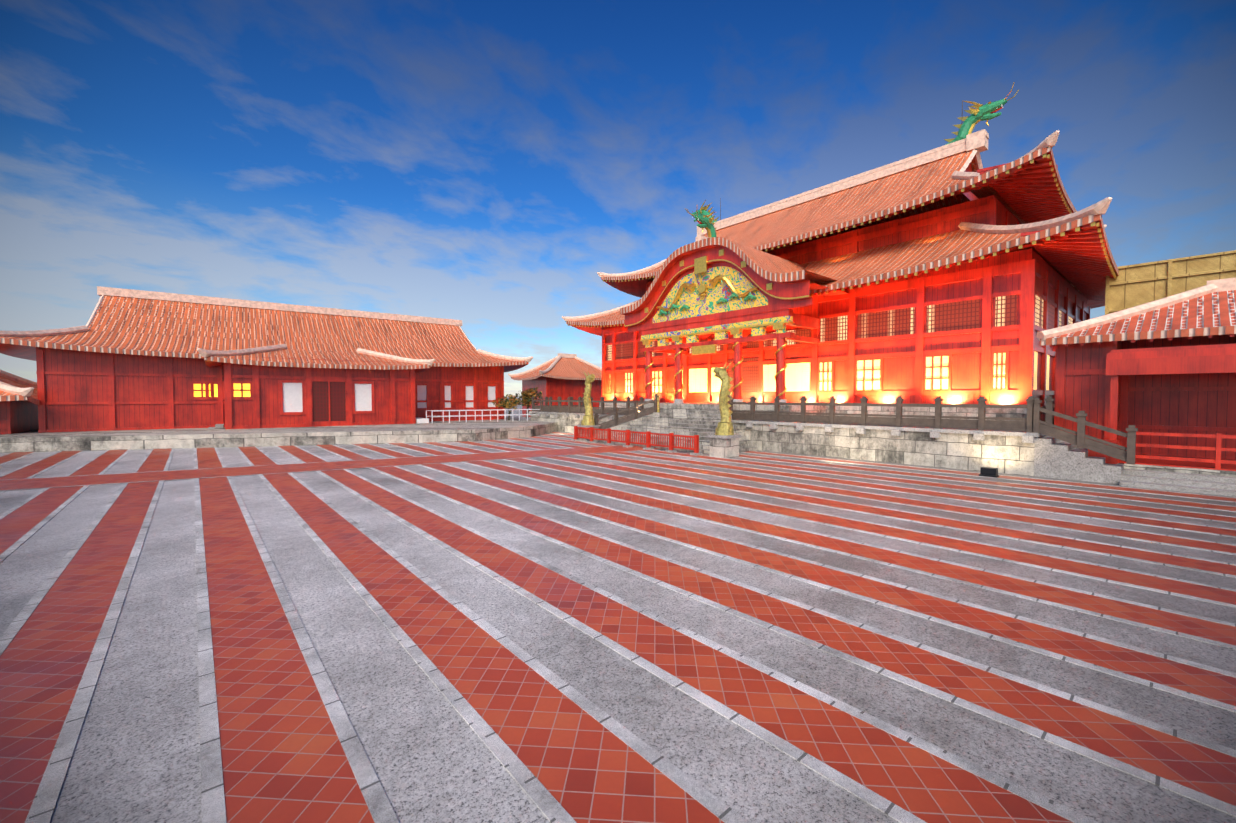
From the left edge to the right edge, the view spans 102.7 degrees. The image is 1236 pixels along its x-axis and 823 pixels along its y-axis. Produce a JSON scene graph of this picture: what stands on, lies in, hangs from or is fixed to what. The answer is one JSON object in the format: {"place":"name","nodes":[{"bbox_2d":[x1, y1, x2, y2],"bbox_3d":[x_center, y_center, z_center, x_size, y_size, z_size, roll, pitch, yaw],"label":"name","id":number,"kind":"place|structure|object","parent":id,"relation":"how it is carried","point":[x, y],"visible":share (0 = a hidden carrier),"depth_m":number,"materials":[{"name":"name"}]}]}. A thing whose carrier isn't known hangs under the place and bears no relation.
{"place":"outdoors","nodes":[
{"label":"outdoors","id":0,"kind":"place"},
{"bbox_2d":[0,445,659,490],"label":"paved path","id":1,"kind":"structure","parent":0,"point":[48,482],"depth_m":18.77,"materials":[{"name":"tile"}]},
{"bbox_2d":[504,397,530,419],"bbox_3d":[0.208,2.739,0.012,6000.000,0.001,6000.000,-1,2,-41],"label":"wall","id":2,"kind":"structure","parent":0,"point":[517,412],"depth_m":86.41,"materials":[{"name":"stone"}]},
{"bbox_2d":[0,370,39,434],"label":"building","id":3,"kind":"structure","parent":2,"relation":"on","point":[19,402],"depth_m":27.17,"materials":[{"name":"red wood"}]},
{"bbox_2d":[0,420,557,452],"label":"hokuden platform","id":4,"kind":"structure","parent":2,"relation":"on","point":[438,432],"depth_m":27.84,"materials":[{"name":"stone"}]},
{"bbox_2d":[0,286,539,436],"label":"building","id":5,"kind":"structure","parent":4,"relation":"on","point":[121,361],"depth_m":32.87,"materials":[{"name":"wood"}]},
{"bbox_2d":[492,394,521,419],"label":"tree","id":6,"kind":"object","parent":2,"relation":"on","point":[511,402],"visible":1,"depth_m":41.85,"materials":[{"name":"green plant"}]},
{"bbox_2d":[515,387,542,417],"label":"tree","id":7,"kind":"object","parent":2,"relation":"on","point":[527,395],"visible":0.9,"depth_m":46.84,"materials":[{"name":"green plant"}]},
{"bbox_2d":[1036,250,1235,470],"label":"building wing","id":8,"kind":"structure","parent":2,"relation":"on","point":[1150,354],"depth_m":17.81,"materials":[{"name":"wood"}]},
{"bbox_2d":[508,353,601,416],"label":"building","id":9,"kind":"structure","parent":0,"point":[562,376],"depth_m":64.92,"materials":[{"name":"tile"}]},
{"bbox_2d":[0,431,1235,822],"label":"paved courtyard","id":10,"kind":"structure","parent":0,"point":[660,635],"depth_m":5.50,"materials":[{"name":"stone"}]},
{"bbox_2d":[979,467,998,477],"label":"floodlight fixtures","id":11,"kind":"object","parent":10,"relation":"on","point":[988,472],"visible":0.9,"depth_m":16.89,"materials":[{"name":"black metal"}]},
{"bbox_2d":[0,0,1235,396],"label":"sky","id":12,"kind":"structure","parent":0,"point":[478,163],"materials":[{"name":"blue"}]},
{"bbox_2d":[528,362,1235,496],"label":"stone terrace","id":13,"kind":"structure","parent":0,"point":[1032,444],"depth_m":19.76,"materials":[{"name":"grey stone"}]},
{"bbox_2d":[562,82,1118,453],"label":"palace building","id":14,"kind":"structure","parent":13,"relation":"on","point":[953,271],"depth_m":26.77,"materials":[{"name":"wood"}]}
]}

